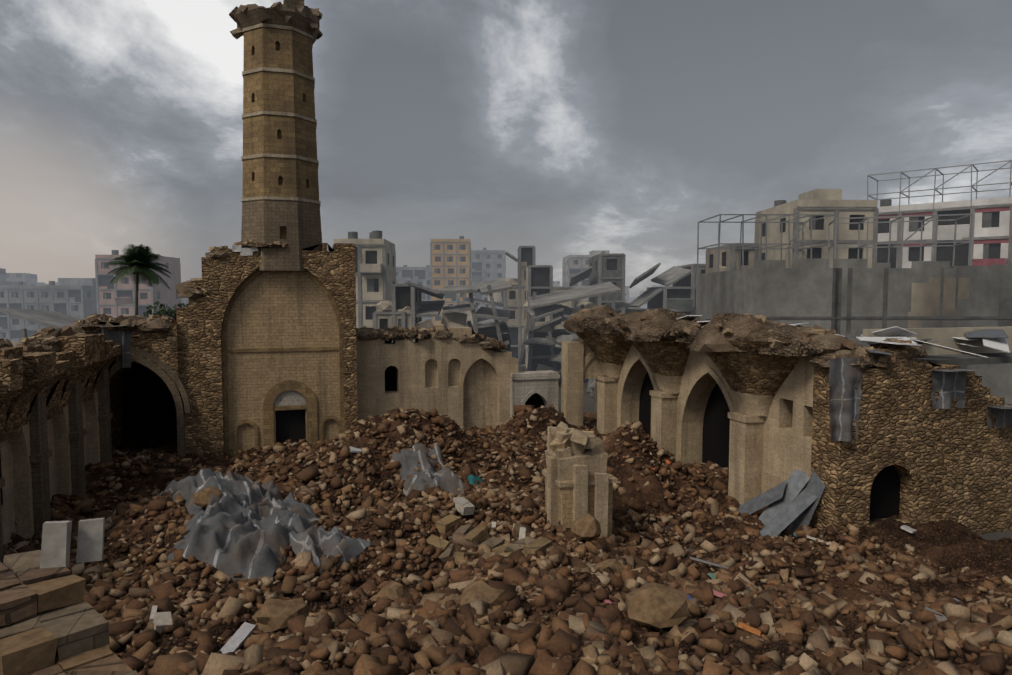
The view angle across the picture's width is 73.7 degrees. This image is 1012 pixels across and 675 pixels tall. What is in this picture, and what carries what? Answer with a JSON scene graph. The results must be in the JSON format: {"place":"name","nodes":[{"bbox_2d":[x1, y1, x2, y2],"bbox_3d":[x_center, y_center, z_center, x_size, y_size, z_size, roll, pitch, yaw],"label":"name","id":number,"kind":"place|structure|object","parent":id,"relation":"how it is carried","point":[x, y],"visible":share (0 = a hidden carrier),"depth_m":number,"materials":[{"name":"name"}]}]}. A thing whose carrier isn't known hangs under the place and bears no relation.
{"place":"outdoors","nodes":[
{"label":"outdoors","id":0,"kind":"place"},
{"bbox_2d":[226,271,339,451],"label":"wall","id":1,"kind":"structure","parent":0,"point":[282,309],"depth_m":42.07,"materials":[{"name":"beige stone"}]},
{"bbox_2d":[0,0,1011,296],"label":"sky","id":2,"kind":"structure","parent":0,"point":[561,129],"materials":[{"name":"grey"}]},
{"bbox_2d":[7,407,1011,674],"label":"rubble ground","id":3,"kind":"structure","parent":0,"point":[951,545],"depth_m":27.16,"materials":[{"name":"brown stone"}]},
{"bbox_2d":[0,518,138,674],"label":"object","id":4,"kind":"structure","parent":3,"relation":"on","point":[52,622],"depth_m":7.97,"materials":[{"name":"beige stone"}]},
{"bbox_2d":[149,606,157,622],"bbox_3d":[-8.946,7.120,17.078,0.192,0.524,0.586,-1,4,-19],"label":"debris","id":5,"kind":"object","parent":3,"relation":"on","point":[153,611],"visible":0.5,"depth_m":16.99,"materials":[{"name":"grey concrete"}]},
{"bbox_2d":[153,611,172,632],"bbox_3d":[-8.347,6.959,16.395,0.399,0.470,0.572,-2,4,-31],"label":"debris","id":6,"kind":"object","parent":3,"relation":"on","point":[162,621],"visible":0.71,"depth_m":16.30,"materials":[{"name":"grey concrete"}]},
{"bbox_2d":[220,622,255,653],"bbox_3d":[-6.307,7.104,15.381,0.308,0.510,1.582,1,4,15],"label":"debris","id":7,"kind":"object","parent":3,"relation":"on","point":[237,639],"visible":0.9,"depth_m":15.66,"materials":[{"name":"grey concrete"}]},
{"bbox_2d":[167,493,317,581],"bbox_3d":[-9.018,6.726,23.832,3.687,2.066,4.894,0,4,4],"label":"tarp","id":8,"kind":"object","parent":3,"relation":"on","point":[229,534],"visible":0.94,"depth_m":22.45,"materials":[{"name":"grey plastic"}]},
{"bbox_2d":[172,469,319,521],"bbox_3d":[-10.666,6.377,27.352,4.586,2.376,5.431,-3,5,-40],"label":"tarp","id":9,"kind":"object","parent":3,"relation":"on","point":[238,487],"visible":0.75,"depth_m":26.56,"materials":[{"name":"grey plastic"}]},
{"bbox_2d":[349,446,361,452],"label":"debris","id":10,"kind":"object","parent":3,"relation":"on","point":[354,450],"visible":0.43,"depth_m":33.73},
{"bbox_2d":[390,442,465,495],"bbox_3d":[-3.759,6.514,32.350,2.520,2.069,4.520,-2,4,-25],"label":"tarp","id":11,"kind":"object","parent":3,"relation":"on","point":[428,476],"visible":0.81,"depth_m":32.54,"materials":[{"name":"grey plastic"}]},
{"bbox_2d":[356,324,517,428],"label":"back wall","id":12,"kind":"structure","parent":3,"relation":"on","point":[466,385],"depth_m":46.31,"materials":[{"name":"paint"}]},
{"bbox_2d":[385,366,396,390],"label":"window","id":13,"kind":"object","parent":12,"relation":"in","point":[390,378],"visible":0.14,"depth_m":46.64,"materials":[{"name":"black"}]},
{"bbox_2d":[193,486,687,631],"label":"boulders","id":14,"kind":"object","parent":3,"relation":"on","point":[654,604],"visible":0.77,"depth_m":15.85,"materials":[{"name":"brown stone"}]},
{"bbox_2d":[467,474,483,486],"bbox_3d":[-1.656,7.074,33.194,1.277,0.675,1.045,-2,4,-27],"label":"teal tarp","id":15,"kind":"object","parent":3,"relation":"on","point":[472,478],"visible":0.5,"depth_m":33.09,"materials":[{"name":"fabric"}]},
{"bbox_2d":[426,497,551,564],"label":"stone blocks","id":16,"kind":"structure","parent":3,"relation":"on","point":[523,542],"depth_m":24.49,"materials":[{"name":"stone"}]},
{"bbox_2d":[3,404,1011,674],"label":"rubble blocks","id":17,"kind":"structure","parent":3,"relation":"on","point":[537,646],"depth_m":19.81,"materials":[{"name":"brown stone"}]},
{"bbox_2d":[157,476,192,495],"bbox_3d":[-13.095,6.759,29.174,3.138,1.659,2.390,1,4,15],"label":"tarp","id":18,"kind":"object","parent":17,"relation":"on","point":[174,486],"visible":0.08,"depth_m":28.62,"materials":[{"name":"grey plastic"}]},
{"bbox_2d":[288,525,371,571],"bbox_3d":[-6.556,7.226,23.936,2.707,1.173,2.389,2,4,34],"label":"tarp","id":19,"kind":"object","parent":17,"relation":"on","point":[320,538],"visible":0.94,"depth_m":23.57,"materials":[{"name":"grey plastic"}]},
{"bbox_2d":[15,407,1011,674],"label":"rubble stones","id":20,"kind":"object","parent":3,"relation":"on","point":[907,637],"visible":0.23,"depth_m":21.11,"materials":[{"name":"brown stone"}]},
{"bbox_2d":[510,370,557,417],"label":"portal","id":21,"kind":"object","parent":3,"relation":"on","point":[520,390],"visible":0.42,"depth_m":47.61,"materials":[{"name":"stone"}]},
{"bbox_2d":[511,374,559,407],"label":"gateway trim","id":22,"kind":"structure","parent":21,"relation":"attached to","point":[532,392],"depth_m":47.52,"materials":[{"name":"beige stone"}]},
{"bbox_2d":[542,421,617,536],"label":"broken pier","id":23,"kind":"structure","parent":3,"relation":"on","point":[580,480],"depth_m":27.24,"materials":[{"name":"stone"}]},
{"bbox_2d":[575,330,800,504],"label":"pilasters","id":24,"kind":"object","parent":3,"relation":"on","point":[755,381],"visible":0.75,"depth_m":35.94,"materials":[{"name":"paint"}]},
{"bbox_2d":[689,556,728,568],"bbox_3d":[8.170,8.590,25.256,2.547,0.735,0.257,0,4,5],"label":"debris","id":25,"kind":"object","parent":3,"relation":"on","point":[704,561],"visible":0.57,"depth_m":25.19,"materials":[{"name":"grey metal"}]},
{"bbox_2d":[708,573,715,578],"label":"debris","id":26,"kind":"object","parent":3,"relation":"on","point":[712,575],"visible":0.29,"depth_m":24.89,"materials":[{"name":"teal"}]},
{"bbox_2d":[713,590,726,596],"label":"debris","id":27,"kind":"object","parent":3,"relation":"on","point":[717,593],"visible":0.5,"depth_m":17.41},
{"bbox_2d":[738,621,760,635],"bbox_3d":[5.608,6.709,15.545,0.514,0.238,0.136,2,4,25],"label":"debris","id":28,"kind":"object","parent":3,"relation":"on","point":[751,629],"visible":0.79,"depth_m":15.50,"materials":[{"name":"orange wood"}]},
{"bbox_2d":[738,480,786,514],"bbox_3d":[11.447,7.388,30.362,2.114,2.276,0.492,3,5,42],"label":"sheet","id":29,"kind":"object","parent":3,"relation":"on","point":[764,499],"visible":0.79,"depth_m":30.26,"materials":[{"name":"metal"}]},
{"bbox_2d":[639,372,899,518],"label":"arched openings","id":30,"kind":"object","parent":3,"relation":"on","point":[885,496],"depth_m":37.66,"materials":[{"name":"black"}]},
{"bbox_2d":[758,470,808,525],"bbox_3d":[12.157,7.215,29.736,2.380,2.700,0.647,0,4,7],"label":"sheet","id":31,"kind":"object","parent":3,"relation":"on","point":[797,481],"visible":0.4,"depth_m":29.71,"materials":[{"name":"metal"}]},
{"bbox_2d":[760,488,817,536],"bbox_3d":[12.109,7.439,28.688,2.800,2.383,0.718,0,4,1],"label":"sheet","id":32,"kind":"object","parent":3,"relation":"on","point":[789,513],"visible":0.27,"depth_m":28.70,"materials":[{"name":"metal"}]},
{"bbox_2d":[788,471,824,532],"bbox_3d":[12.813,7.037,28.582,1.608,3.000,0.630,1,4,10],"label":"sheet","id":33,"kind":"object","parent":3,"relation":"on","point":[816,486],"visible":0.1,"depth_m":28.54,"materials":[{"name":"metal"}]},
{"bbox_2d":[807,535,830,544],"bbox_3d":[12.577,8.058,26.440,1.480,0.467,0.105,1,4,19],"label":"debris","id":34,"kind":"object","parent":3,"relation":"on","point":[819,540],"visible":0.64,"depth_m":26.52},
{"bbox_2d":[900,525,916,532],"bbox_3d":[15.341,7.689,28.300,0.611,0.312,3.254,-3,5,-43],"label":"debris","id":35,"kind":"object","parent":3,"relation":"on","point":[907,528],"visible":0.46,"depth_m":27.15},
{"bbox_2d":[924,606,947,620],"bbox_3d":[9.584,6.248,15.027,0.551,0.384,0.430,3,4,36],"label":"debris","id":36,"kind":"object","parent":3,"relation":"on","point":[941,618],"visible":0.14,"depth_m":14.89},
{"bbox_2d":[525,393,544,408],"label":"doorway","id":37,"kind":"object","parent":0,"point":[536,399],"depth_m":48.41,"materials":[{"name":"black"}]},
{"bbox_2d":[522,297,1011,580],"bbox_3d":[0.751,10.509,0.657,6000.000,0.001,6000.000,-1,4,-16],"label":"ground sheet","id":38,"kind":"object","parent":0,"point":[588,403],"depth_m":63.87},
{"bbox_2d":[0,275,26,284],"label":"building","id":39,"kind":"structure","parent":38,"relation":"on","point":[3,281],"depth_m":187.21,"materials":[{"name":"concrete"}]},
{"bbox_2d":[0,308,80,346],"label":"collapsed building","id":40,"kind":"structure","parent":38,"relation":"on","point":[55,320],"depth_m":72.45,"materials":[{"name":"concrete"}]},
{"bbox_2d":[0,278,96,341],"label":"building","id":41,"kind":"structure","parent":38,"relation":"on","point":[74,297],"depth_m":147.74,"materials":[{"name":"concrete"}]},
{"bbox_2d":[0,333,99,552],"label":"wall","id":42,"kind":"structure","parent":38,"relation":"on","point":[17,506],"depth_m":28.20,"materials":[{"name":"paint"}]},
{"bbox_2d":[0,451,2,504],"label":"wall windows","id":43,"kind":"structure","parent":42,"relation":"attached to","point":[1,493],"depth_m":26.71,"materials":[{"name":"black"}]},
{"bbox_2d":[0,368,112,562],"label":"wall pilasters","id":44,"kind":"object","parent":42,"relation":"attached to","point":[40,455],"depth_m":32.84,"materials":[{"name":"beige stone"}]},
{"bbox_2d":[0,334,120,442],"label":"broken vault","id":45,"kind":"object","parent":42,"relation":"attached to","point":[26,379],"visible":0.94,"depth_m":28.49,"materials":[{"name":"brown stone"}]},
{"bbox_2d":[83,325,131,367],"bbox_3d":[-22.698,0.541,38.353,2.520,2.464,0.960,-1,4,-16],"label":"metal sheet","id":46,"kind":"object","parent":42,"relation":"attached to","point":[123,339],"depth_m":38.82,"materials":[{"name":"grey metal"}]},
{"bbox_2d":[0,238,927,367],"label":"rubble wall","id":47,"kind":"structure","parent":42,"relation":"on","point":[820,345],"depth_m":36.38,"materials":[{"name":"beige stone"}]},
{"bbox_2d":[37,284,188,306],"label":"building","id":48,"kind":"structure","parent":38,"relation":"on","point":[185,301],"depth_m":209.61,"materials":[{"name":"concrete"}]},
{"bbox_2d":[79,321,178,449],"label":"wall","id":49,"kind":"structure","parent":38,"relation":"on","point":[162,346],"depth_m":39.73,"materials":[{"name":"beige stone"}]},
{"bbox_2d":[122,363,176,441],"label":"archway opening","id":50,"kind":"object","parent":49,"relation":"in","point":[148,408],"visible":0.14,"depth_m":44.94,"materials":[{"name":"black"}]},
{"bbox_2d":[109,347,190,455],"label":"arch rings","id":51,"kind":"object","parent":49,"relation":"attached to","point":[179,396],"visible":0.48,"depth_m":39.78,"materials":[{"name":"beige stone"}]},
{"bbox_2d":[104,244,170,315],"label":"palm tree","id":52,"kind":"object","parent":38,"relation":"on","point":[138,260],"visible":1,"depth_m":76.29,"materials":[{"name":"green plant"}]},
{"bbox_2d":[95,250,181,317],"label":"building","id":53,"kind":"structure","parent":38,"relation":"on","point":[114,300],"depth_m":128.30,"materials":[{"name":"pink paint"}]},
{"bbox_2d":[143,301,187,318],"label":"bush","id":54,"kind":"object","parent":38,"relation":"on","point":[161,310],"visible":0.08,"depth_m":67.60,"materials":[{"name":"green plant"}]},
{"bbox_2d":[176,243,357,457],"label":"tower base","id":55,"kind":"object","parent":38,"relation":"on","point":[199,321],"visible":0.27,"depth_m":40.69,"materials":[{"name":"brown stone"}]},
{"bbox_2d":[232,245,261,256],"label":"plaster patches","id":56,"kind":"object","parent":55,"relation":"attached to","point":[244,251],"visible":0.44,"depth_m":40.72,"materials":[{"name":"white paint"}]},
{"bbox_2d":[241,27,321,270],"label":"minaret","id":57,"kind":"object","parent":55,"relation":"on","point":[295,225],"visible":0.94,"depth_m":41.21,"materials":[{"name":"beige stone"}]},
{"bbox_2d":[229,2,322,204],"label":"minaret bands","id":58,"kind":"object","parent":57,"relation":"attached to","point":[275,17],"visible":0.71,"depth_m":40.99,"materials":[{"name":"beige stone"}]},
{"bbox_2d":[236,0,319,23],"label":"broken tower top","id":59,"kind":"object","parent":57,"relation":"on","point":[298,7],"visible":0.27,"depth_m":41.46,"materials":[{"name":"brown stone"}]},
{"bbox_2d":[221,271,344,455],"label":"arch moldings","id":60,"kind":"structure","parent":55,"relation":"attached to","point":[276,390],"depth_m":42.17,"materials":[{"name":"beige stone"}]},
{"bbox_2d":[274,390,305,405],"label":"tympanum","id":61,"kind":"object","parent":60,"relation":"attached to","point":[288,398],"depth_m":42.49,"materials":[{"name":"stone"}]},
{"bbox_2d":[276,409,305,442],"bbox_3d":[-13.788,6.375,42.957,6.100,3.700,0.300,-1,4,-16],"label":"door","id":62,"kind":"structure","parent":55,"relation":"attached to","point":[291,424],"depth_m":42.98,"materials":[{"name":"black"}]},
{"bbox_2d":[0,268,672,304],"bbox_3d":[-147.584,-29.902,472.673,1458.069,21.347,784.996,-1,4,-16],"label":"distant buildings","id":63,"kind":"structure","parent":38,"relation":"on","point":[29,279],"depth_m":233.69,"materials":[{"name":"grey concrete"}]},
{"bbox_2d":[332,231,395,327],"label":"cream building","id":64,"kind":"structure","parent":38,"relation":"on","point":[375,263],"depth_m":79.55,"materials":[{"name":"paint"}]},
{"bbox_2d":[373,284,421,341],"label":"small building","id":65,"kind":"structure","parent":38,"relation":"on","point":[407,298],"depth_m":69.91,"materials":[{"name":"beige paint"}]},
{"bbox_2d":[396,265,430,328],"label":"building","id":66,"kind":"structure","parent":38,"relation":"on","point":[405,274],"depth_m":198.89,"materials":[{"name":"concrete"}]},
{"bbox_2d":[430,236,470,324],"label":"orange building","id":67,"kind":"structure","parent":38,"relation":"on","point":[450,262],"depth_m":169.06,"materials":[{"name":"paint"}]},
{"bbox_2d":[401,278,524,370],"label":"collapsed building","id":68,"kind":"structure","parent":38,"relation":"on","point":[452,316],"depth_m":71.03,"materials":[{"name":"concrete"}]},
{"bbox_2d":[456,285,503,333],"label":"collapsed building","id":69,"kind":"structure","parent":38,"relation":"on","point":[484,321],"depth_m":120.12,"materials":[{"name":"concrete"}]},
{"bbox_2d":[471,248,505,308],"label":"building","id":70,"kind":"structure","parent":38,"relation":"on","point":[487,265],"depth_m":219.06,"materials":[{"name":"concrete"}]},
{"bbox_2d":[503,246,535,365],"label":"ruined building","id":71,"kind":"structure","parent":38,"relation":"on","point":[514,300],"depth_m":100.02,"materials":[{"name":"beige paint"}]},
{"bbox_2d":[523,265,595,367],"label":"building","id":72,"kind":"structure","parent":38,"relation":"on","point":[539,279],"depth_m":92.29,"materials":[{"name":"beige paint"}]},
{"bbox_2d":[518,282,630,381],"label":"collapsed building","id":73,"kind":"structure","parent":38,"relation":"on","point":[543,341],"depth_m":81.12,"materials":[{"name":"concrete"}]},
{"bbox_2d":[561,336,602,425],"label":"pier","id":74,"kind":"structure","parent":38,"relation":"on","point":[579,362],"depth_m":47.47,"materials":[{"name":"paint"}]},
{"bbox_2d":[562,250,608,301],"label":"building","id":75,"kind":"structure","parent":38,"relation":"on","point":[572,265],"depth_m":190.07,"materials":[{"name":"concrete"}]},
{"bbox_2d":[587,378,594,396],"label":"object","id":76,"kind":"object","parent":38,"relation":"on","point":[591,385],"visible":0.02,"depth_m":69.24,"materials":[{"name":"concrete"}]},
{"bbox_2d":[589,253,646,313],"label":"building","id":77,"kind":"structure","parent":38,"relation":"on","point":[608,267],"depth_m":92.18,"materials":[{"name":"concrete"}]},
{"bbox_2d":[628,263,705,314],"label":"building","id":78,"kind":"structure","parent":38,"relation":"on","point":[679,296],"depth_m":84.87,"materials":[{"name":"concrete"}]},
{"bbox_2d":[595,328,862,525],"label":"wall","id":79,"kind":"structure","parent":38,"relation":"on","point":[787,438],"depth_m":31.78,"materials":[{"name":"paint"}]},
{"bbox_2d":[705,245,758,272],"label":"building","id":80,"kind":"structure","parent":38,"relation":"on","point":[728,259],"depth_m":64.92,"materials":[{"name":"beige paint"}]},
{"bbox_2d":[754,189,878,267],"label":"cream building","id":81,"kind":"structure","parent":38,"relation":"on","point":[822,201],"depth_m":64.40,"materials":[{"name":"paint"}]},
{"bbox_2d":[809,347,1011,534],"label":"cross wall","id":82,"kind":"structure","parent":38,"relation":"on","point":[953,463],"depth_m":28.55,"materials":[{"name":"brown stone"}]},
{"bbox_2d":[829,358,862,441],"bbox_3d":[13.647,2.493,27.094,1.680,3.360,0.362,-1,4,-16],"label":"metal sheet","id":83,"kind":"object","parent":82,"relation":"attached to","point":[845,380],"depth_m":27.08,"materials":[{"name":"grey metal"}]},
{"bbox_2d":[931,369,980,409],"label":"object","id":84,"kind":"structure","parent":82,"relation":"attached to","point":[949,385],"depth_m":28.55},
{"bbox_2d":[986,405,1011,428],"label":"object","id":85,"kind":"structure","parent":82,"relation":"attached to","point":[1003,414],"depth_m":29.51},
{"bbox_2d":[877,197,1011,267],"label":"white building","id":86,"kind":"structure","parent":38,"relation":"on","point":[992,234],"depth_m":72.95,"materials":[{"name":"paint"}]},
{"bbox_2d":[867,160,1011,211],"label":"steel frame","id":87,"kind":"object","parent":86,"relation":"on","point":[942,188],"visible":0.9,"depth_m":74.90,"materials":[{"name":"grey metal"}]},
{"bbox_2d":[695,258,1011,403],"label":"party wall","id":88,"kind":"structure","parent":0,"point":[848,297],"depth_m":47.57,"materials":[{"name":"concrete"}]},
{"bbox_2d":[697,214,835,273],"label":"steel frame","id":89,"kind":"object","parent":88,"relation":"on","point":[781,244],"visible":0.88,"depth_m":58.24,"materials":[{"name":"grey metal"}]},
{"bbox_2d":[828,213,973,267],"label":"steel frame","id":90,"kind":"object","parent":88,"relation":"on","point":[866,244],"visible":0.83,"depth_m":51.76,"materials":[{"name":"grey metal"}]},
{"bbox_2d":[847,326,1011,364],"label":"debris","id":91,"kind":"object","parent":88,"relation":"on","point":[946,356],"depth_m":32.88,"materials":[{"name":"concrete"}]},
{"bbox_2d":[677,315,1009,357],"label":"roof sheets","id":92,"kind":"object","parent":91,"relation":"on","point":[995,339],"visible":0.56,"depth_m":31.41,"materials":[{"name":"metal"}]}
]}

